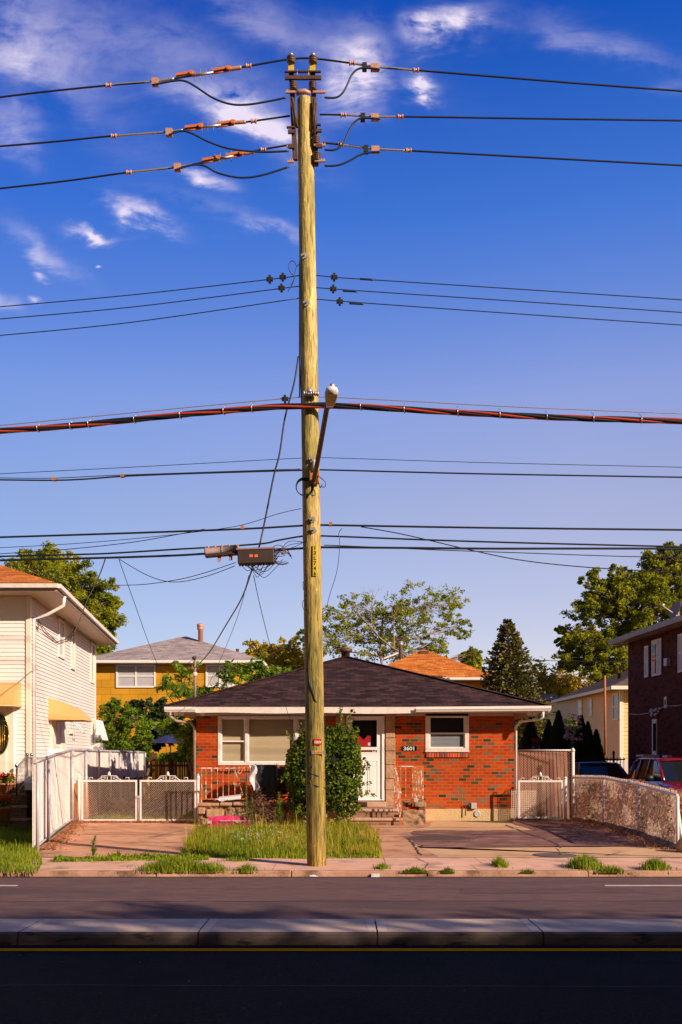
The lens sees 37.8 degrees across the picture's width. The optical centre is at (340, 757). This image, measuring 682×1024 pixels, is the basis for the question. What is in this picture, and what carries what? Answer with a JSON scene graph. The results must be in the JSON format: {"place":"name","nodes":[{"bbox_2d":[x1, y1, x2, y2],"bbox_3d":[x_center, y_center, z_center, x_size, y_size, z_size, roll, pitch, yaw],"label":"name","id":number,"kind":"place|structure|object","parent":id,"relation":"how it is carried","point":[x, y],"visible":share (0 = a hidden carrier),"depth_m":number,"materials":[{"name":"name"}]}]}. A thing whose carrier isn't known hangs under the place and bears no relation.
{"place":"outdoors","nodes":[
{"label":"outdoors","id":0,"kind":"place"},
{"bbox_2d":[0,565,118,779],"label":"white house","id":1,"kind":"structure","parent":0,"point":[47,676],"depth_m":25.62,"materials":[{"name":"wood"}]},
{"bbox_2d":[0,706,8,773],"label":"door","id":2,"kind":"structure","parent":1,"relation":"in","point":[4,728],"depth_m":24.35,"materials":[{"name":"white"}]},
{"bbox_2d":[58,618,64,659],"bbox_3d":[-7.963,-3.366,28.311,0.062,1.089,0.840,0,0,-5],"label":"window","id":3,"kind":"structure","parent":1,"relation":"in","point":[61,624],"depth_m":28.39,"materials":[{"name":"white glass"}]},
{"bbox_2d":[10,821,201,857],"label":"driveway","id":4,"kind":"structure","parent":0,"point":[109,837],"depth_m":19.92,"materials":[{"name":"concrete"}]},
{"bbox_2d":[39,819,668,850],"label":"leaf litter","id":5,"kind":"object","parent":4,"relation":"on","point":[61,836],"visible":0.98,"depth_m":21.87,"materials":[{"name":"brown plant"}]},
{"bbox_2d":[87,809,192,819],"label":"grass","id":6,"kind":"structure","parent":0,"point":[178,813],"depth_m":27.39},
{"bbox_2d":[96,623,268,797],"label":"mustard house","id":7,"kind":"structure","parent":0,"point":[127,675],"depth_m":40.50,"materials":[{"name":"yellow"}]},
{"bbox_2d":[116,665,155,687],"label":"window","id":8,"kind":"structure","parent":7,"relation":"in","point":[127,676],"depth_m":40.48,"materials":[{"name":"glass"}]},
{"bbox_2d":[206,665,233,686],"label":"window","id":9,"kind":"structure","parent":7,"relation":"in","point":[210,669],"depth_m":40.48,"materials":[{"name":"glass"}]},
{"bbox_2d":[179,810,383,858],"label":"grass","id":10,"kind":"structure","parent":0,"point":[198,839],"depth_m":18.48,"materials":[{"name":"plant"}]},
{"bbox_2d":[0,945,681,1023],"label":"road","id":11,"kind":"structure","parent":0,"point":[403,987],"depth_m":7.51,"materials":[{"name":"asphalt"}]},
{"bbox_2d":[0,948,681,950],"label":"road marking","id":12,"kind":"object","parent":11,"relation":"on","point":[340,949],"visible":1,"depth_m":8.93,"materials":[{"name":"yellow paint"}]},
{"bbox_2d":[0,877,681,920],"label":"road","id":13,"kind":"structure","parent":0,"point":[290,898],"depth_m":12.19,"materials":[{"name":"asphalt"}]},
{"bbox_2d":[459,887,645,893],"bbox_3d":[2.700,1.728,12.903,2.401,0.001,0.598,0,0,0],"label":"road patch","id":14,"kind":"object","parent":13,"relation":"on","point":[534,890],"visible":1,"depth_m":12.90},
{"bbox_2d":[0,919,681,931],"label":"median","id":15,"kind":"object","parent":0,"point":[358,925],"visible":0.93,"depth_m":9.54,"materials":[{"name":"concrete"}]},
{"bbox_2d":[10,919,551,931],"bbox_3d":[0.154,1.613,9.570,23.044,0.003,0.720,0,0,0],"label":"joint","id":16,"kind":"object","parent":15,"relation":"on","point":[210,923],"visible":1,"depth_m":9.53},
{"bbox_2d":[0,0,681,742],"label":"sky","id":17,"kind":"structure","parent":0,"point":[456,219],"materials":[{"name":"blue"}]},
{"bbox_2d":[1,799,681,876],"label":"yard","id":18,"kind":"structure","parent":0,"point":[155,815],"depth_m":22.53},
{"bbox_2d":[0,780,31,829],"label":"brick stoop","id":19,"kind":"object","parent":18,"relation":"on","point":[19,811],"visible":0.3,"depth_m":22.65,"materials":[{"name":"brick"}]},
{"bbox_2d":[0,795,13,820],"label":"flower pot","id":20,"kind":"object","parent":19,"relation":"on","point":[5,811],"visible":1,"depth_m":22.00,"materials":[{"name":"ceramic"}]},
{"bbox_2d":[0,771,15,793],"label":"flower pot","id":21,"kind":"object","parent":19,"relation":"on","point":[6,787],"visible":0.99,"depth_m":22.72,"materials":[{"name":"ceramic"}]},
{"bbox_2d":[15,753,32,800],"bbox_3d":[-7.392,0.445,23.148,0.126,1.104,1.596,0,0,-5],"label":"steel handrail","id":22,"kind":"object","parent":19,"relation":"on","point":[28,765],"visible":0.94,"depth_m":23.33,"materials":[{"name":"silver metal"}]},
{"bbox_2d":[0,816,52,873],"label":"grass","id":23,"kind":"structure","parent":18,"relation":"on","point":[21,843],"depth_m":16.72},
{"bbox_2d":[3,539,128,649],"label":"shade tree","id":24,"kind":"object","parent":18,"relation":"on","point":[107,616],"visible":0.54,"depth_m":45.50,"materials":[{"name":"green plant"}]},
{"bbox_2d":[77,774,80,820],"bbox_3d":[-6.646,1.055,25.250,0.100,1.290,0.095,0,0,0],"label":"gate post","id":25,"kind":"object","parent":18,"relation":"on","point":[79,797],"visible":0.91,"depth_m":25.22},
{"bbox_2d":[81,772,136,820],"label":"chain link gate","id":26,"kind":"structure","parent":25,"relation":"attached to","point":[107,780],"depth_m":25.23,"materials":[{"name":"beige metal"}]},
{"bbox_2d":[32,749,145,850],"bbox_3d":[-6.703,0.739,27.324,0.815,1.922,19.787,0,0,-6],"label":"white board fence","id":27,"kind":"object","parent":18,"relation":"on","point":[54,778],"visible":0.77,"depth_m":24.32,"materials":[{"name":"wood"}]},
{"bbox_2d":[74,776,143,820],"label":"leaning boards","id":28,"kind":"object","parent":18,"relation":"on","point":[93,796],"visible":0.48,"depth_m":28.69,"materials":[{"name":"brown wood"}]},
{"bbox_2d":[96,697,156,761],"bbox_3d":[-8.149,-0.311,37.574,2.732,3.973,1.438,0,0,0],"label":"garden shrub","id":29,"kind":"object","parent":18,"relation":"on","point":[122,742],"visible":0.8,"depth_m":37.47,"materials":[{"name":"green plant"}]},
{"bbox_2d":[104,798,192,813],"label":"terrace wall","id":30,"kind":"structure","parent":18,"relation":"on","point":[116,804],"depth_m":29.20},
{"bbox_2d":[114,696,187,796],"bbox_3d":[-7.429,-0.351,38.824,3.094,4.093,1.049,0,0,0],"label":"fig tree","id":31,"kind":"object","parent":18,"relation":"on","point":[156,711],"visible":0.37,"depth_m":38.73,"materials":[{"name":"green plant"}]},
{"bbox_2d":[125,784,192,814],"bbox_3d":[-5.011,1.183,27.591,2.059,0.906,1.281,0,0,25],"label":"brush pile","id":32,"kind":"object","parent":18,"relation":"on","point":[159,803],"visible":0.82,"depth_m":27.43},
{"bbox_2d":[147,753,192,797],"bbox_3d":[-5.479,0.735,36.945,3.441,1.829,0.110,0,0,0],"label":"bamboo screen","id":33,"kind":"object","parent":18,"relation":"on","point":[158,769],"visible":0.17,"depth_m":36.90,"materials":[{"name":"brown wood"}]},
{"bbox_2d":[156,751,192,762],"bbox_3d":[-6.014,-0.156,36.605,1.634,0.806,0.350,0,0,0],"label":"creeper","id":34,"kind":"object","parent":33,"relation":"attached to","point":[173,757],"visible":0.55,"depth_m":36.55,"materials":[{"name":"green plant"}]},
{"bbox_2d":[196,774,199,819],"bbox_3d":[-3.627,1.055,25.250,0.100,1.290,0.095,0,0,0],"label":"gate post","id":35,"kind":"object","parent":18,"relation":"on","point":[198,787],"visible":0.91,"depth_m":25.22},
{"bbox_2d":[140,772,195,820],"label":"chain link gate","id":36,"kind":"structure","parent":35,"relation":"attached to","point":[170,781],"depth_m":25.24,"materials":[{"name":"beige metal"}]},
{"bbox_2d":[152,650,295,787],"bbox_3d":[-3.543,-0.775,30.622,4.912,4.920,3.304,0,0,0],"label":"sumac tree","id":37,"kind":"object","parent":18,"relation":"on","point":[259,668],"visible":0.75,"depth_m":30.29,"materials":[{"name":"green plant"}]},
{"bbox_2d":[208,815,250,827],"bbox_3d":[-2.624,1.506,23.416,1.000,0.289,0.295,0,0,0],"label":"pink sack","id":38,"kind":"object","parent":18,"relation":"on","point":[218,819],"visible":0.83,"depth_m":23.35,"materials":[{"name":"plastic"}]},
{"bbox_2d":[242,636,286,664],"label":"hedge tree","id":39,"kind":"object","parent":18,"relation":"on","point":[256,644],"visible":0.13,"depth_m":68.93,"materials":[{"name":"green plant"}]},
{"bbox_2d":[264,635,303,670],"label":"hedge tree","id":40,"kind":"object","parent":18,"relation":"on","point":[287,656],"visible":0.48,"depth_m":65.04,"materials":[{"name":"green plant"}]},
{"bbox_2d":[297,95,327,866],"bbox_3d":[-0.436,-4.030,15.123,0.464,11.960,0.356,0,0,0],"label":"utility pole","id":41,"kind":"object","parent":18,"relation":"on","point":[315,723],"visible":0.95,"depth_m":15.04,"materials":[{"name":"brown wood"}]},
{"bbox_2d":[0,273,298,306],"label":"secondary wire","id":42,"kind":"object","parent":41,"relation":"attached to","point":[269,278],"visible":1,"depth_m":15.12,"materials":[{"name":"black"}]},
{"bbox_2d":[0,284,298,318],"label":"secondary wire","id":43,"kind":"object","parent":41,"relation":"attached to","point":[281,287],"visible":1,"depth_m":15.12,"materials":[{"name":"black"}]},
{"bbox_2d":[0,298,298,335],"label":"secondary wire","id":44,"kind":"object","parent":41,"relation":"attached to","point":[149,319],"visible":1,"depth_m":15.12,"materials":[{"name":"black"}]},
{"bbox_2d":[195,356,298,667],"bbox_3d":[-2.510,-4.217,20.488,0.611,3.744,11.413,0,0,-16],"label":"service drop","id":45,"kind":"object","parent":41,"relation":"attached to","point":[266,508],"visible":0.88,"depth_m":15.09,"materials":[{"name":"black"}]},
{"bbox_2d":[284,52,324,166],"bbox_3d":[-0.545,-9.809,15.057,0.618,1.666,0.150,0,0,0],"label":"insulator frame","id":46,"kind":"object","parent":41,"relation":"attached to","point":[291,77],"visible":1,"depth_m":15.02,"materials":[{"name":"brown metal"}]},
{"bbox_2d":[0,144,287,188],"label":"power cable","id":47,"kind":"object","parent":46,"relation":"attached to","point":[216,158],"visible":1,"depth_m":15.12,"materials":[{"name":"black plastic"}]},
{"bbox_2d":[0,115,289,146],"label":"power cable","id":48,"kind":"object","parent":46,"relation":"attached to","point":[200,126],"visible":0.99,"depth_m":15.12,"materials":[{"name":"black plastic"}]},
{"bbox_2d":[152,79,285,105],"bbox_3d":[-1.838,-10.031,15.010,2.027,0.396,0.029,0,0,0],"label":"jumper cable","id":49,"kind":"object","parent":46,"relation":"attached to","point":[212,97],"visible":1,"depth_m":15.00,"materials":[{"name":"rubber"}]},
{"bbox_2d":[169,130,288,152],"bbox_3d":[-1.695,-9.293,15.010,1.816,0.342,0.029,0,0,0],"label":"jumper cable","id":50,"kind":"object","parent":46,"relation":"attached to","point":[221,146],"visible":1,"depth_m":15.00,"materials":[{"name":"rubber"}]},
{"bbox_2d":[0,57,681,97],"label":"power cable","id":51,"kind":"object","parent":46,"relation":"attached to","point":[217,70],"visible":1,"depth_m":15.12,"materials":[{"name":"black plastic"}]},
{"bbox_2d":[320,112,681,122],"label":"power cable","id":52,"kind":"object","parent":46,"relation":"attached to","point":[341,115],"visible":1,"depth_m":15.12,"materials":[{"name":"black plastic"}]},
{"bbox_2d":[322,142,681,165],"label":"power cable","id":53,"kind":"object","parent":46,"relation":"attached to","point":[365,148],"visible":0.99,"depth_m":15.12,"materials":[{"name":"black plastic"}]},
{"bbox_2d":[310,383,337,487],"bbox_3d":[-0.217,-4.383,13.744,0.239,0.724,2.607,0,0,-6],"label":"street lamp","id":54,"kind":"object","parent":41,"relation":"attached to","point":[331,393],"visible":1,"depth_m":13.65,"materials":[{"name":"grey metal"}]},
{"bbox_2d":[0,401,681,433],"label":"cable bundle","id":55,"kind":"object","parent":41,"relation":"attached to","point":[135,419],"visible":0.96,"depth_m":14.92,"materials":[{"name":"black"}]},
{"bbox_2d":[0,546,681,560],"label":"communication cable","id":56,"kind":"object","parent":41,"relation":"attached to","point":[471,548],"visible":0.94,"depth_m":15.12,"materials":[{"name":"black plastic"}]},
{"bbox_2d":[204,544,238,560],"bbox_3d":[-1.800,-3.099,15.050,0.533,0.264,0.150,0,0,0],"label":"splice case","id":57,"kind":"object","parent":56,"relation":"hanging from","point":[221,551],"visible":0.97,"depth_m":14.99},
{"bbox_2d":[236,547,276,566],"bbox_3d":[-1.270,-3.022,15.030,0.612,0.276,0.200,0,0,0],"label":"terminal box","id":58,"kind":"object","parent":56,"relation":"hanging from","point":[257,556],"visible":1,"depth_m":14.94,"materials":[{"name":"grey"}]},
{"bbox_2d":[0,522,681,537],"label":"communication cable","id":59,"kind":"object","parent":41,"relation":"attached to","point":[287,526],"visible":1,"depth_m":15.12,"materials":[{"name":"black plastic"}]},
{"bbox_2d":[362,527,681,572],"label":"thin wire","id":60,"kind":"object","parent":59,"relation":"hanging from","point":[526,560],"visible":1,"depth_m":15.12,"materials":[{"name":"black"}]},
{"bbox_2d":[0,469,681,480],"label":"communication cable","id":61,"kind":"object","parent":41,"relation":"attached to","point":[120,475],"visible":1,"depth_m":15.12,"materials":[{"name":"black plastic"}]},
{"bbox_2d":[0,535,681,556],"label":"communication cable","id":62,"kind":"object","parent":41,"relation":"attached to","point":[343,537],"visible":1,"depth_m":15.12,"materials":[{"name":"black plastic"}]},
{"bbox_2d":[0,396,681,425],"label":"messenger wire","id":63,"kind":"object","parent":41,"relation":"attached to","point":[347,398],"visible":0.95,"depth_m":15.12,"materials":[{"name":"metal"}]},
{"bbox_2d":[0,457,681,473],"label":"thin wire","id":64,"kind":"object","parent":41,"relation":"attached to","point":[341,458],"visible":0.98,"depth_m":15.13,"materials":[{"name":"black"}]},
{"bbox_2d":[316,297,681,325],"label":"secondary wire","id":65,"kind":"object","parent":41,"relation":"attached to","point":[339,301],"visible":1,"depth_m":15.12,"materials":[{"name":"black"}]},
{"bbox_2d":[316,273,681,299],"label":"secondary wire","id":66,"kind":"object","parent":41,"relation":"attached to","point":[334,277],"visible":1,"depth_m":15.12,"materials":[{"name":"black"}]},
{"bbox_2d":[316,284,681,312],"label":"secondary wire","id":67,"kind":"object","parent":41,"relation":"attached to","point":[332,288],"visible":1,"depth_m":15.12,"materials":[{"name":"black"}]},
{"bbox_2d":[162,648,553,820],"bbox_3d":[0.425,-0.795,30.755,10.024,5.090,11.049,0,0,0],"label":"brick bungalow","id":68,"kind":"object","parent":18,"relation":"on","point":[460,736],"visible":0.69,"depth_m":26.00,"materials":[{"name":"red brick"}]},
{"bbox_2d":[218,715,304,764],"bbox_3d":[-1.853,-0.449,26.057,2.728,1.307,0.155,0,0,0],"label":"window","id":69,"kind":"structure","parent":68,"relation":"in","point":[253,739],"depth_m":26.09,"materials":[{"name":"white paint"}]},
{"bbox_2d":[346,714,384,800],"bbox_3d":[0.637,0.002,26.065,1.000,2.255,0.170,0,0,0],"label":"door","id":70,"kind":"structure","parent":68,"relation":"in","point":[371,735],"depth_m":26.02,"materials":[{"name":"white"}]},
{"bbox_2d":[425,713,468,751],"bbox_3d":[2.774,-0.654,26.040,1.157,1.035,0.180,0,0,0],"label":"window","id":71,"kind":"structure","parent":68,"relation":"in","point":[447,733],"depth_m":26.08,"materials":[{"name":"white paint"}]},
{"bbox_2d":[294,579,482,664],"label":"airy tree","id":72,"kind":"object","parent":18,"relation":"on","point":[400,632],"visible":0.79,"depth_m":61.87,"materials":[{"name":"green plant"}]},
{"bbox_2d":[413,820,531,830],"bbox_3d":[3.010,1.644,24.150,2.778,0.001,3.664,0,0,0],"label":"concrete strip","id":73,"kind":"object","parent":18,"relation":"on","point":[446,825],"visible":1,"depth_m":23.63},
{"bbox_2d":[479,618,555,749],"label":"spruce tree","id":74,"kind":"object","parent":18,"relation":"on","point":[509,676],"visible":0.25,"depth_m":42.58,"materials":[{"name":"green plant"}]},
{"bbox_2d":[517,717,541,799],"bbox_3d":[7.397,0.041,38.795,1.637,3.234,1.623,0,0,0],"label":"arborvitae","id":75,"kind":"object","parent":18,"relation":"on","point":[530,732],"visible":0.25,"depth_m":38.52,"materials":[{"name":"green plant"}]},
{"bbox_2d":[514,749,570,817],"bbox_3d":[5.316,0.721,26.358,1.507,1.857,0.466,0,0,6],"label":"slatted fence","id":76,"kind":"object","parent":18,"relation":"on","point":[561,761],"visible":0.67,"depth_m":26.50,"materials":[{"name":"brown metal"}]},
{"bbox_2d":[520,656,580,701],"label":"hedge tree","id":77,"kind":"object","parent":18,"relation":"on","point":[552,684],"visible":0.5,"depth_m":79.26,"materials":[{"name":"green plant"}]},
{"bbox_2d":[545,710,566,799],"bbox_3d":[8.304,-0.081,37.989,1.504,3.477,1.381,0,0,0],"label":"arborvitae","id":78,"kind":"object","parent":18,"relation":"on","point":[556,738],"visible":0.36,"depth_m":37.74,"materials":[{"name":"green plant"}]},
{"bbox_2d":[563,776,566,820],"bbox_3d":[5.753,1.095,25.500,0.100,1.210,0.095,0,0,0],"label":"gate post","id":79,"kind":"object","parent":18,"relation":"on","point":[565,797],"visible":0.87,"depth_m":25.47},
{"bbox_2d":[518,772,562,818],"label":"chain link gate","id":80,"kind":"structure","parent":79,"relation":"attached to","point":[537,781],"depth_m":25.48,"materials":[{"name":"beige metal"}]},
{"bbox_2d":[569,715,586,761],"bbox_3d":[9.032,0.024,37.396,1.124,3.268,1.106,0,0,-21],"label":"arborvitae","id":81,"kind":"object","parent":18,"relation":"on","point":[578,745],"visible":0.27,"depth_m":37.17,"materials":[{"name":"green plant"}]},
{"bbox_2d":[551,670,627,762],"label":"beige house","id":82,"kind":"structure","parent":18,"relation":"on","point":[587,702],"depth_m":53.86,"materials":[{"name":"beige"}]},
{"bbox_2d":[586,729,606,801],"bbox_3d":[9.525,0.289,37.117,1.019,2.737,0.990,0,0,0],"label":"arborvitae","id":83,"kind":"object","parent":18,"relation":"on","point":[597,748],"visible":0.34,"depth_m":36.92,"materials":[{"name":"green plant"}]},
{"bbox_2d":[551,541,681,682],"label":"oak tree","id":84,"kind":"object","parent":18,"relation":"on","point":[652,592],"visible":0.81,"depth_m":71.27,"materials":[{"name":"green plant"}]},
{"bbox_2d":[570,817,675,849],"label":"fence kerb","id":85,"kind":"structure","parent":18,"relation":"on","point":[665,843],"depth_m":21.34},
{"bbox_2d":[573,775,681,844],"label":"chain link fence","id":86,"kind":"object","parent":85,"relation":"on","point":[651,812],"visible":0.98,"depth_m":21.36,"materials":[{"name":"beige metal"}]},
{"bbox_2d":[576,779,681,841],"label":"dry vine","id":87,"kind":"object","parent":86,"relation":"attached to","point":[679,793],"visible":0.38,"depth_m":22.66,"materials":[{"name":"brown plant"}]},
{"bbox_2d":[2,857,681,870],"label":"pavement","id":88,"kind":"structure","parent":0,"point":[471,863],"depth_m":15.43,"materials":[{"name":"concrete"}]},
{"bbox_2d":[51,850,209,861],"bbox_3d":[-3.375,1.558,16.087,2.568,0.184,0.678,0,0,-7],"label":"ground cover","id":89,"kind":"object","parent":88,"relation":"on","point":[118,857],"visible":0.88,"depth_m":16.01,"materials":[{"name":"green plant"}]},
{"bbox_2d":[561,853,605,870],"bbox_3d":[3.634,1.523,14.900,0.773,0.254,0.996,0,0,0],"label":"grass tuft","id":90,"kind":"object","parent":88,"relation":"on","point":[583,862],"visible":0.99,"depth_m":14.71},
{"bbox_2d":[635,856,676,870],"bbox_3d":[4.645,1.553,14.655,0.624,0.233,0.602,0,0,0],"label":"grass tuft","id":91,"kind":"object","parent":88,"relation":"on","point":[656,864],"visible":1,"depth_m":14.56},
{"bbox_2d":[272,820,437,857],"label":"footpath","id":92,"kind":"structure","parent":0,"point":[398,845],"depth_m":19.45,"materials":[{"name":"concrete"}]},
{"bbox_2d":[198,801,300,824],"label":"porch wall","id":93,"kind":"structure","parent":92,"relation":"on","point":[207,809],"depth_m":24.31,"materials":[{"name":"beige stone"}]},
{"bbox_2d":[199,768,280,802],"bbox_3d":[-2.486,0.684,24.450,1.999,0.866,0.036,0,0,0],"label":"porch railing","id":94,"kind":"object","parent":93,"relation":"on","point":[234,783],"visible":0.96,"depth_m":24.44,"materials":[{"name":"metal"}]},
{"bbox_2d":[255,764,287,801],"bbox_3d":[-1.728,0.630,24.500,0.801,0.941,0.416,0,0,0],"label":"folded chair","id":95,"kind":"object","parent":93,"relation":"on","point":[265,774],"visible":0.92,"depth_m":24.32,"materials":[{"name":"black"}]},
{"bbox_2d":[248,788,290,821],"bbox_3d":[-1.794,1.191,24.138,1.160,0.894,0.430,0,0,0],"label":"brush pile","id":96,"kind":"object","parent":92,"relation":"on","point":[270,804],"visible":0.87,"depth_m":24.12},
{"bbox_2d":[278,705,376,822],"bbox_3d":[-0.322,0.211,23.933,2.373,2.895,1.200,0,0,0],"label":"ivy bush","id":97,"kind":"object","parent":92,"relation":"on","point":[343,760],"visible":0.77,"depth_m":23.65,"materials":[{"name":"green plant"}]},
{"bbox_2d":[339,801,409,824],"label":"front steps","id":98,"kind":"structure","parent":92,"relation":"on","point":[380,811],"depth_m":24.45,"materials":[{"name":"brick"}]},
{"bbox_2d":[394,766,423,825],"bbox_3d":[1.669,0.955,24.203,0.734,1.490,0.635,0,0,0],"label":"stair railing","id":99,"kind":"object","parent":98,"relation":"on","point":[399,799],"visible":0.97,"depth_m":24.47,"materials":[{"name":"metal"}]},
{"bbox_2d":[401,801,425,824],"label":"broken pier","id":100,"kind":"structure","parent":92,"relation":"on","point":[415,814],"depth_m":24.31,"materials":[{"name":"stone"}]},
{"bbox_2d":[383,641,487,689],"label":"orange roof house","id":101,"kind":"structure","parent":0,"point":[426,662],"depth_m":46.60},
{"bbox_2d":[404,820,658,846],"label":"asphalt driveway","id":102,"kind":"structure","parent":0,"point":[566,835],"depth_m":20.62,"materials":[{"name":"asphalt"}]},
{"bbox_2d":[411,844,681,856],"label":"concrete apron","id":103,"kind":"object","parent":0,"point":[530,851],"visible":0.92,"depth_m":17.37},
{"bbox_2d":[563,712,582,748],"bbox_3d":[8.785,0.031,38.143,1.465,3.277,6.454,0,0,18],"label":"flowering bush","id":104,"kind":"object","parent":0,"point":[570,732],"visible":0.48,"depth_m":35.11,"materials":[{"name":"green plant"}]},
{"bbox_2d":[532,802,681,835],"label":"parking pad","id":105,"kind":"object","parent":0,"point":[585,814],"depth_m":31.67,"materials":[{"name":"concrete"}]},
{"bbox_2d":[557,762,626,808],"bbox_3d":[8.301,0.887,32.373,2.300,1.486,4.386,0,0,0],"label":"parked car","id":106,"kind":"object","parent":105,"relation":"on","point":[609,769],"visible":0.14,"depth_m":31.78,"materials":[{"name":"blue paint"}]},
{"bbox_2d":[626,757,681,819],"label":"parked car","id":107,"kind":"object","parent":105,"relation":"on","point":[664,773],"visible":0.38,"depth_m":26.12,"materials":[{"name":"red paint"}]},
{"bbox_2d":[608,615,681,771],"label":"dark brick house","id":108,"kind":"structure","parent":0,"point":[653,681],"depth_m":33.34,"materials":[{"name":"brown brick"}]},
{"label":"ground","id":109,"kind":"structure","parent":0,"visible":0},
{"bbox_2d":[0,932,681,944],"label":"median kerb","id":110,"kind":"structure","parent":109,"relation":"on","point":[346,938],"depth_m":9.16,"materials":[{"name":"concrete"}]},
{"bbox_2d":[0,870,681,876],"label":"kerb","id":111,"kind":"structure","parent":109,"relation":"on","point":[358,873],"depth_m":14.40,"materials":[{"name":"concrete"}]},
{"bbox_2d":[127,853,221,872],"bbox_3d":[-2.436,1.538,14.698,1.529,0.264,1.026,0,0,0],"label":"grass tuft","id":112,"kind":"object","parent":111,"relation":"on","point":[172,865],"visible":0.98,"depth_m":14.47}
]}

